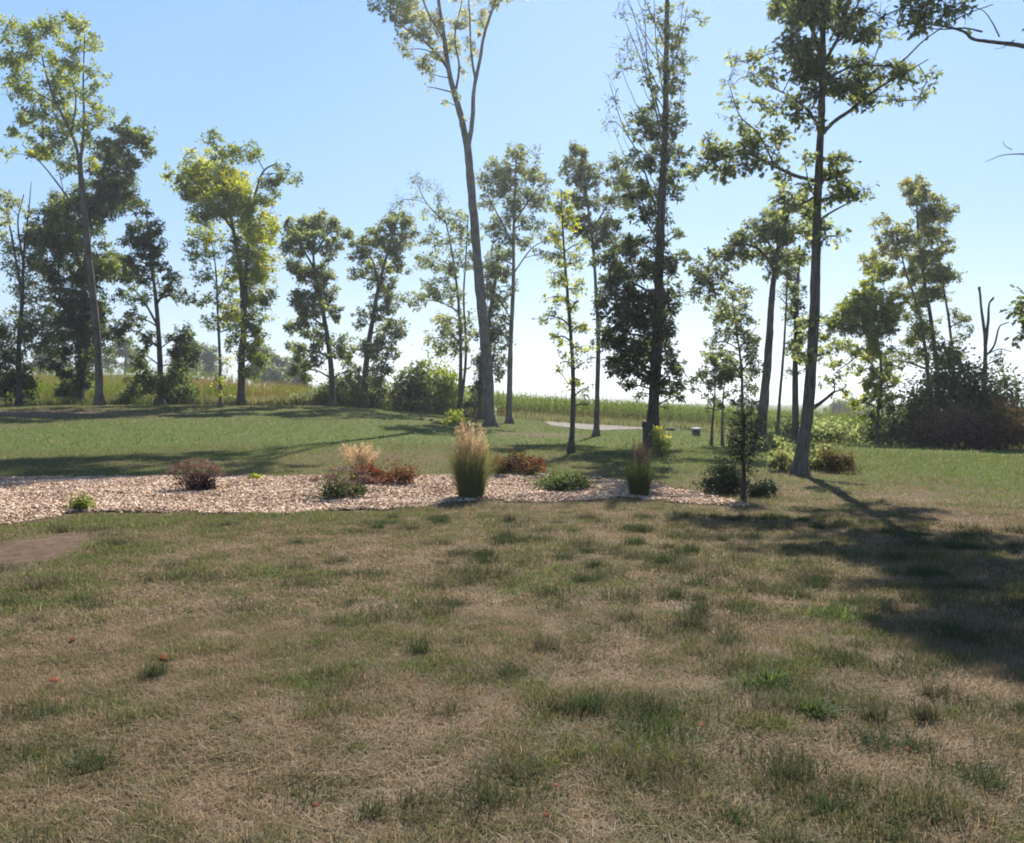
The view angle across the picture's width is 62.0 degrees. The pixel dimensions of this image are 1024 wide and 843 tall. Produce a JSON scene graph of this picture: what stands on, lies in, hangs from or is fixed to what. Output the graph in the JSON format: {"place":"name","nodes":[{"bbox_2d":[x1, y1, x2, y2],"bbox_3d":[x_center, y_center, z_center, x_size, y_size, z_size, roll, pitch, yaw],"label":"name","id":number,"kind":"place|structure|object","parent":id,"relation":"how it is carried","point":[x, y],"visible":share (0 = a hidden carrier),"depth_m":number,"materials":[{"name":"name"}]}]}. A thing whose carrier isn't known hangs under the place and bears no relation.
{"place":"outdoors","nodes":[
{"label":"outdoors","id":0,"kind":"place"},
{"bbox_2d":[325,442,385,481],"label":"ornamental grass","id":1,"kind":"object","parent":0,"point":[363,456],"depth_m":17.85,"materials":[{"name":"plant"}]},
{"bbox_2d":[0,375,1023,842],"bbox_3d":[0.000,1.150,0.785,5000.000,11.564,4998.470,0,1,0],"label":"lawn","id":2,"kind":"structure","parent":0,"point":[26,549],"depth_m":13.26,"materials":[{"name":"plant"}]},
{"bbox_2d":[0,346,41,404],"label":"bush","id":3,"kind":"object","parent":2,"relation":"on","point":[7,384],"visible":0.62,"depth_m":59.87,"materials":[{"name":"green plant"}]},
{"bbox_2d":[0,186,66,405],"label":"tree","id":4,"kind":"object","parent":2,"relation":"on","point":[30,326],"visible":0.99,"depth_m":58.72,"materials":[{"name":"green plant"}]},
{"bbox_2d":[15,343,74,374],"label":"tree","id":5,"kind":"object","parent":2,"relation":"on","point":[41,355],"visible":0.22,"depth_m":184.61,"materials":[{"name":"green plant"}]},
{"bbox_2d":[48,676,58,681],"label":"fallen leaf","id":6,"kind":"object","parent":2,"relation":"on","point":[52,679],"visible":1,"depth_m":5.07,"materials":[{"name":"orange plant"}]},
{"bbox_2d":[0,8,119,405],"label":"tree","id":7,"kind":"object","parent":2,"relation":"on","point":[16,63],"visible":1,"depth_m":56.21,"materials":[{"name":"green plant"}]},
{"bbox_2d":[68,637,76,643],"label":"fallen leaf","id":8,"kind":"object","parent":2,"relation":"on","point":[73,639],"visible":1,"depth_m":5.86,"materials":[{"name":"brown plant"}]},
{"bbox_2d":[52,369,94,398],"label":"bush","id":9,"kind":"object","parent":2,"relation":"on","point":[63,391],"visible":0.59,"depth_m":64.38,"materials":[{"name":"green plant"}]},
{"bbox_2d":[19,112,159,401],"bbox_3d":[-31.324,-11.691,63.020,9.309,21.404,8.420,-1,2,-33],"label":"tree","id":10,"kind":"object","parent":2,"relation":"on","point":[115,193],"visible":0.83,"depth_m":61.76,"materials":[{"name":"green plant"}]},
{"bbox_2d":[102,335,151,374],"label":"tree","id":11,"kind":"object","parent":2,"relation":"on","point":[126,351],"visible":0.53,"depth_m":173.79,"materials":[{"name":"green plant"}]},
{"bbox_2d":[117,379,153,401],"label":"bush","id":12,"kind":"object","parent":2,"relation":"on","point":[133,389],"visible":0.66,"depth_m":62.71,"materials":[{"name":"green plant"}]},
{"bbox_2d":[107,197,204,405],"bbox_3d":[-24.105,-7.924,57.568,6.261,13.980,3.718,0,1,0],"label":"tree","id":13,"kind":"object","parent":2,"relation":"on","point":[133,270],"visible":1,"depth_m":57.33,"materials":[{"name":"green plant"}]},
{"bbox_2d":[158,653,168,661],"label":"fallen leaf","id":14,"kind":"object","parent":2,"relation":"on","point":[164,658],"visible":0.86,"depth_m":5.47,"materials":[{"name":"brown plant"}]},
{"bbox_2d":[151,359,200,404],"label":"bush","id":15,"kind":"object","parent":2,"relation":"on","point":[183,379],"visible":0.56,"depth_m":61.52,"materials":[{"name":"green plant"}]},
{"bbox_2d":[167,339,208,375],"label":"tree","id":16,"kind":"object","parent":2,"relation":"on","point":[199,367],"visible":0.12,"depth_m":179.15,"materials":[{"name":"green plant"}]},
{"bbox_2d":[182,342,222,378],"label":"tree","id":17,"kind":"object","parent":2,"relation":"on","point":[209,357],"visible":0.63,"depth_m":189.25,"materials":[{"name":"green plant"}]},
{"bbox_2d":[180,221,245,407],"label":"tree","id":18,"kind":"object","parent":2,"relation":"on","point":[207,240],"visible":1,"depth_m":53.75,"materials":[{"name":"green plant"}]},
{"bbox_2d":[216,394,235,404],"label":"bush","id":19,"kind":"object","parent":2,"relation":"on","point":[230,395],"visible":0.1,"depth_m":62.56,"materials":[{"name":"green plant"}]},
{"bbox_2d":[159,126,303,405],"bbox_3d":[-19.730,-10.912,60.432,9.202,19.901,8.024,-1,2,-29],"label":"tree","id":20,"kind":"object","parent":2,"relation":"on","point":[232,190],"visible":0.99,"depth_m":59.86,"materials":[{"name":"green plant"}]},
{"bbox_2d":[245,339,276,384],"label":"tree","id":21,"kind":"object","parent":2,"relation":"on","point":[266,350],"visible":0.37,"depth_m":168.54,"materials":[{"name":"green plant"}]},
{"bbox_2d":[265,354,293,389],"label":"tree","id":22,"kind":"object","parent":2,"relation":"on","point":[275,370],"visible":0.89,"depth_m":164.43,"materials":[{"name":"green plant"}]},
{"bbox_2d":[284,356,313,392],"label":"tree","id":23,"kind":"object","parent":2,"relation":"on","point":[298,377],"visible":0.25,"depth_m":177.42,"materials":[{"name":"green plant"}]},
{"bbox_2d":[287,385,328,404],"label":"bush","id":24,"kind":"object","parent":2,"relation":"on","point":[293,394],"visible":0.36,"depth_m":62.34,"materials":[{"name":"green plant"}]},
{"bbox_2d":[276,207,369,406],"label":"tree","id":25,"kind":"object","parent":2,"relation":"on","point":[303,233],"visible":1,"depth_m":59.37,"materials":[{"name":"green plant"}]},
{"bbox_2d":[308,369,356,406],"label":"bush","id":26,"kind":"object","parent":2,"relation":"on","point":[323,389],"visible":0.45,"depth_m":62.33,"materials":[{"name":"green plant"}]},
{"bbox_2d":[338,739,368,754],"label":"lawn weed","id":27,"kind":"object","parent":2,"relation":"on","point":[357,747],"visible":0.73,"depth_m":4.13,"materials":[{"name":"green plant"}]},
{"bbox_2d":[346,373,390,407],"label":"bush","id":28,"kind":"object","parent":2,"relation":"on","point":[373,392],"visible":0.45,"depth_m":61.88,"materials":[{"name":"green plant"}]},
{"bbox_2d":[0,473,748,524],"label":"mulch bed","id":29,"kind":"object","parent":2,"relation":"on","point":[338,509],"visible":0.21,"depth_m":14.79,"materials":[{"name":"brown wood"}]},
{"bbox_2d":[59,490,97,509],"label":"weed","id":30,"kind":"object","parent":29,"relation":"on","point":[79,503],"visible":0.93,"depth_m":13.26,"materials":[{"name":"green plant"}]},
{"bbox_2d":[164,457,226,490],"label":"sedum plant","id":31,"kind":"object","parent":29,"relation":"on","point":[204,481],"visible":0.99,"depth_m":16.33,"materials":[{"name":"red plant"}]},
{"bbox_2d":[248,472,260,477],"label":"weed","id":32,"kind":"object","parent":29,"relation":"on","point":[253,475],"visible":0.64,"depth_m":18.40,"materials":[{"name":"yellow plant"}]},
{"bbox_2d":[307,464,379,499],"bbox_3d":[-2.954,1.092,14.960,1.311,0.666,1.223,0,1,0],"label":"sedum plant","id":33,"kind":"object","parent":29,"relation":"on","point":[343,486],"visible":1,"depth_m":14.86,"materials":[{"name":"green plant"}]},
{"bbox_2d":[349,460,398,484],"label":"spirea shrub","id":34,"kind":"object","parent":29,"relation":"on","point":[374,473],"visible":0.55,"depth_m":17.32,"materials":[{"name":"red plant"}]},
{"bbox_2d":[376,455,421,483],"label":"spirea shrub","id":35,"kind":"object","parent":29,"relation":"on","point":[404,475],"visible":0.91,"depth_m":17.16,"materials":[{"name":"orange plant"}]},
{"bbox_2d":[426,420,519,497],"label":"ornamental grass","id":36,"kind":"object","parent":29,"relation":"on","point":[470,473],"depth_m":15.14,"materials":[{"name":"plant"}]},
{"bbox_2d":[488,449,522,472],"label":"spirea shrub","id":37,"kind":"object","parent":29,"relation":"on","point":[505,465],"visible":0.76,"depth_m":19.89,"materials":[{"name":"orange plant"}]},
{"bbox_2d":[511,450,546,475],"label":"spirea shrub","id":38,"kind":"object","parent":29,"relation":"on","point":[526,467],"visible":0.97,"depth_m":19.33,"materials":[{"name":"red plant"}]},
{"bbox_2d":[524,468,596,490],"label":"spreading shrub","id":39,"kind":"object","parent":29,"relation":"on","point":[562,482],"visible":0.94,"depth_m":16.34,"materials":[{"name":"green plant"}]},
{"bbox_2d":[615,434,664,496],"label":"ornamental grass","id":40,"kind":"object","parent":29,"relation":"on","point":[639,478],"depth_m":15.37,"materials":[{"name":"plant"}]},
{"bbox_2d":[336,208,423,408],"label":"tree","id":41,"kind":"object","parent":2,"relation":"on","point":[368,348],"visible":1,"depth_m":59.52,"materials":[{"name":"green plant"}]},
{"bbox_2d":[381,359,438,412],"bbox_3d":[-7.340,-2.404,61.133,4.320,4.090,3.666,0,1,0],"label":"bush","id":42,"kind":"object","parent":2,"relation":"on","point":[414,388],"visible":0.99,"depth_m":60.57,"materials":[{"name":"green plant"}]},
{"bbox_2d":[382,169,484,414],"bbox_3d":[-5.524,-9.054,61.625,7.047,17.823,5.280,-1,2,-25],"label":"tree","id":43,"kind":"object","parent":2,"relation":"on","point":[434,293],"visible":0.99,"depth_m":61.43,"materials":[{"name":"green plant"}]},
{"bbox_2d":[409,341,470,408],"bbox_3d":[-5.206,-3.238,63.763,5.621,5.791,5.039,0,1,0],"label":"bush","id":44,"kind":"object","parent":2,"relation":"on","point":[446,392],"visible":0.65,"depth_m":63.19,"materials":[{"name":"green plant"}]},
{"bbox_2d":[0,363,892,437],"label":"corn field","id":45,"kind":"structure","parent":2,"relation":"on","point":[632,410],"depth_m":80.75,"materials":[{"name":"green plant"}]},
{"bbox_2d":[366,0,528,427],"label":"tree","id":46,"kind":"object","parent":2,"relation":"on","point":[403,10],"visible":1,"depth_m":48.01,"materials":[{"name":"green plant"}]},
{"bbox_2d":[440,408,467,425],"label":"weedy shrub","id":47,"kind":"object","parent":2,"relation":"on","point":[454,417],"visible":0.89,"depth_m":45.89,"materials":[{"name":"green plant"}]},
{"bbox_2d":[447,383,500,417],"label":"bush","id":48,"kind":"object","parent":2,"relation":"on","point":[466,403],"visible":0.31,"depth_m":63.21,"materials":[{"name":"green plant"}]},
{"bbox_2d":[466,242,515,419],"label":"tree","id":49,"kind":"object","parent":2,"relation":"on","point":[494,331],"visible":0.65,"depth_m":59.87,"materials":[{"name":"green plant"}]},
{"bbox_2d":[0,392,1023,449],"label":"field edge grass","id":50,"kind":"structure","parent":2,"relation":"on","point":[257,401],"depth_m":61.95,"materials":[{"name":"green plant"}]},
{"bbox_2d":[475,142,561,423],"bbox_3d":[0.279,-9.228,56.742,6.331,19.061,3.757,0,1,0],"label":"tree","id":51,"kind":"object","parent":2,"relation":"on","point":[498,172],"visible":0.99,"depth_m":56.72,"materials":[{"name":"green plant"}]},
{"bbox_2d":[532,188,598,452],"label":"tree","id":52,"kind":"object","parent":2,"relation":"on","point":[558,210],"visible":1,"depth_m":27.07,"materials":[{"name":"green plant"}]},
{"bbox_2d":[545,421,642,429],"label":"gravel drive","id":53,"kind":"structure","parent":2,"relation":"on","point":[579,426],"depth_m":63.89,"materials":[{"name":"grey gravel"}]},
{"bbox_2d":[555,139,635,435],"bbox_3d":[4.253,-6.572,42.868,4.252,14.949,2.666,0,1,0],"label":"tree","id":54,"kind":"object","parent":2,"relation":"on","point":[603,225],"visible":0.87,"depth_m":42.73,"materials":[{"name":"green plant"}]},
{"bbox_2d":[642,421,646,441],"bbox_3d":[5.204,0.501,33.522,0.222,1.064,0.222,0,1,0],"label":"post","id":55,"kind":"object","parent":2,"relation":"on","point":[644,423],"visible":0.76,"depth_m":33.46,"materials":[{"name":"metal"}]},
{"bbox_2d":[587,0,710,448],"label":"tree","id":56,"kind":"object","parent":2,"relation":"on","point":[629,307],"visible":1,"depth_m":31.18,"materials":[{"name":"green plant"}]},
{"bbox_2d":[647,424,671,455],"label":"weedy shrub","id":57,"kind":"object","parent":2,"relation":"on","point":[657,446],"visible":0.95,"depth_m":25.97,"materials":[{"name":"green plant"}]},
{"bbox_2d":[691,427,700,435],"bbox_3d":[11.250,0.622,52.030,0.580,0.576,0.580,0,1,0],"label":"bin","id":58,"kind":"object","parent":2,"relation":"on","point":[696,431],"visible":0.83,"depth_m":51.83,"materials":[{"name":"metal"}]},
{"bbox_2d":[695,353,734,444],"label":"sapling","id":59,"kind":"object","parent":2,"relation":"on","point":[721,372],"visible":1,"depth_m":34.06,"materials":[{"name":"green plant"}]},
{"bbox_2d":[692,452,750,493],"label":"juniper shrub","id":60,"kind":"object","parent":2,"relation":"on","point":[719,482],"visible":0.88,"depth_m":15.86,"materials":[{"name":"green plant"}]},
{"bbox_2d":[699,282,762,439],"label":"tree","id":61,"kind":"object","parent":2,"relation":"on","point":[725,311],"visible":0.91,"depth_m":33.91,"materials":[{"name":"green plant"}]},
{"bbox_2d":[716,355,745,444],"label":"sapling","id":62,"kind":"object","parent":2,"relation":"on","point":[735,363],"visible":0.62,"depth_m":34.57,"materials":[{"name":"green plant"}]},
{"bbox_2d":[717,405,770,499],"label":"pine tree","id":63,"kind":"object","parent":2,"relation":"on","point":[742,445],"visible":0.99,"depth_m":14.89,"materials":[{"name":"green plant"}]},
{"bbox_2d":[729,604,769,614],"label":"lawn weed","id":64,"kind":"object","parent":2,"relation":"on","point":[749,609],"visible":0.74,"depth_m":6.89,"materials":[{"name":"green plant"}]},
{"bbox_2d":[682,187,822,449],"bbox_3d":[8.502,-3.495,30.327,4.971,9.392,2.794,0,1,0],"label":"tree","id":65,"kind":"object","parent":2,"relation":"on","point":[780,234],"visible":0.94,"depth_m":30.30,"materials":[{"name":"green plant"}]},
{"bbox_2d":[746,476,782,498],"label":"juniper shrub","id":66,"kind":"object","parent":2,"relation":"on","point":[765,488],"visible":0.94,"depth_m":15.15,"materials":[{"name":"green plant"}]},
{"bbox_2d":[722,661,811,690],"bbox_3d":[1.531,1.518,5.133,0.660,0.162,0.555,-1,2,-24],"label":"lawn weed","id":67,"kind":"object","parent":2,"relation":"on","point":[772,674],"visible":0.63,"depth_m":5.10,"materials":[{"name":"green plant"}]},
{"bbox_2d":[746,432,795,451],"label":"weedy shrub","id":68,"kind":"object","parent":2,"relation":"on","point":[774,440],"visible":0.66,"depth_m":28.82,"materials":[{"name":"green plant"}]},
{"bbox_2d":[765,442,795,470],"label":"weedy shrub","id":69,"kind":"object","parent":2,"relation":"on","point":[781,458],"visible":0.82,"depth_m":20.57,"materials":[{"name":"green plant"}]},
{"bbox_2d":[775,248,799,441],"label":"sapling","id":70,"kind":"object","parent":2,"relation":"on","point":[786,272],"visible":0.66,"depth_m":35.91,"materials":[{"name":"green plant"}]},
{"bbox_2d":[781,245,809,442],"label":"tree","id":71,"kind":"object","parent":2,"relation":"on","point":[794,372],"visible":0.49,"depth_m":40.83,"materials":[{"name":"green plant"}]},
{"bbox_2d":[767,411,828,442],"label":"bush","id":72,"kind":"object","parent":2,"relation":"on","point":[787,428],"visible":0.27,"depth_m":42.74,"materials":[{"name":"green plant"}]},
{"bbox_2d":[756,690,847,724],"bbox_3d":[1.613,1.518,4.592,0.578,0.150,0.406,0,1,0],"label":"lawn weed","id":73,"kind":"object","parent":2,"relation":"on","point":[815,710],"visible":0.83,"depth_m":4.57,"materials":[{"name":"green plant"}]},
{"bbox_2d":[809,443,845,470],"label":"weedy shrub","id":74,"kind":"object","parent":2,"relation":"on","point":[815,460],"visible":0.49,"depth_m":20.68,"materials":[{"name":"green plant"}]},
{"bbox_2d":[813,444,857,473],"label":"weedy shrub","id":75,"kind":"object","parent":2,"relation":"on","point":[831,459],"visible":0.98,"depth_m":20.11,"materials":[{"name":"brown plant"}]},
{"bbox_2d":[799,408,872,444],"bbox_3d":[16.311,0.341,43.999,4.545,2.079,3.918,0,1,0],"label":"bush","id":76,"kind":"object","parent":2,"relation":"on","point":[834,432],"visible":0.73,"depth_m":43.12,"materials":[{"name":"green plant"}]},
{"bbox_2d":[680,0,992,475],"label":"tree","id":77,"kind":"object","parent":2,"relation":"on","point":[806,65],"visible":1,"depth_m":19.37,"materials":[{"name":"green plant"}]},
{"bbox_2d":[783,600,892,627],"bbox_3d":[2.539,1.474,6.731,0.998,0.172,0.704,0,1,-11],"label":"lawn weed","id":78,"kind":"object","parent":2,"relation":"on","point":[836,615],"visible":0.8,"depth_m":6.73,"materials":[{"name":"green plant"}]},
{"bbox_2d":[823,396,854,415],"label":"tree","id":79,"kind":"object","parent":2,"relation":"on","point":[833,404],"visible":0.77,"depth_m":188.57,"materials":[{"name":"green plant"}]},
{"bbox_2d":[838,397,873,416],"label":"tree","id":80,"kind":"object","parent":2,"relation":"on","point":[862,411],"visible":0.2,"depth_m":187.01,"materials":[{"name":"green plant"}]},
{"bbox_2d":[818,258,911,445],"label":"tree","id":81,"kind":"object","parent":2,"relation":"on","point":[864,304],"visible":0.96,"depth_m":40.52,"materials":[{"name":"green plant"}]},
{"bbox_2d":[850,406,904,444],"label":"bush","id":82,"kind":"object","parent":2,"relation":"on","point":[870,431],"visible":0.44,"depth_m":42.49,"materials":[{"name":"green plant"}]},
{"bbox_2d":[881,398,921,445],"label":"bush","id":83,"kind":"object","parent":2,"relation":"on","point":[894,434],"visible":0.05,"depth_m":42.32,"materials":[{"name":"green plant"}]},
{"bbox_2d":[856,171,978,445],"bbox_3d":[20.178,-5.551,43.247,4.500,14.247,5.493,-1,2,-40],"label":"tree","id":84,"kind":"object","parent":2,"relation":"on","point":[917,190],"visible":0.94,"depth_m":42.50,"materials":[{"name":"green plant"}]},
{"bbox_2d":[870,331,1007,448],"bbox_3d":[19.636,-1.312,38.434,6.409,5.433,6.192,0,1,0],"label":"bush","id":85,"kind":"object","parent":2,"relation":"on","point":[944,383],"visible":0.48,"depth_m":38.04,"materials":[{"name":"green plant"}]},
{"bbox_2d":[867,0,1023,349],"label":"tree","id":86,"kind":"object","parent":2,"relation":"on","point":[921,23],"visible":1,"depth_m":12.42,"materials":[{"name":"green plant"}]},
{"bbox_2d":[945,708,968,721],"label":"lawn weed","id":87,"kind":"object","parent":2,"relation":"on","point":[954,713],"visible":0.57,"depth_m":4.59,"materials":[{"name":"green plant"}]},
{"bbox_2d":[892,392,1023,450],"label":"bush","id":88,"kind":"object","parent":2,"relation":"on","point":[936,430],"visible":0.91,"depth_m":33.87,"materials":[{"name":"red plant"}]},
{"bbox_2d":[927,352,1023,449],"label":"bush","id":89,"kind":"object","parent":2,"relation":"on","point":[998,386],"visible":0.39,"depth_m":36.55,"materials":[{"name":"green plant"}]},
{"bbox_2d":[978,286,1011,445],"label":"dead tree","id":90,"kind":"object","parent":2,"relation":"on","point":[985,329],"visible":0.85,"depth_m":39.85,"materials":[{"name":"wood"}]},
{"bbox_2d":[968,392,1023,450],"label":"bush","id":91,"kind":"object","parent":2,"relation":"on","point":[1009,428],"visible":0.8,"depth_m":33.28,"materials":[{"name":"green plant"}]},
{"bbox_2d":[0,0,1023,403],"label":"sky","id":92,"kind":"structure","parent":0,"point":[324,89],"materials":[{"name":"blue"}]}
]}

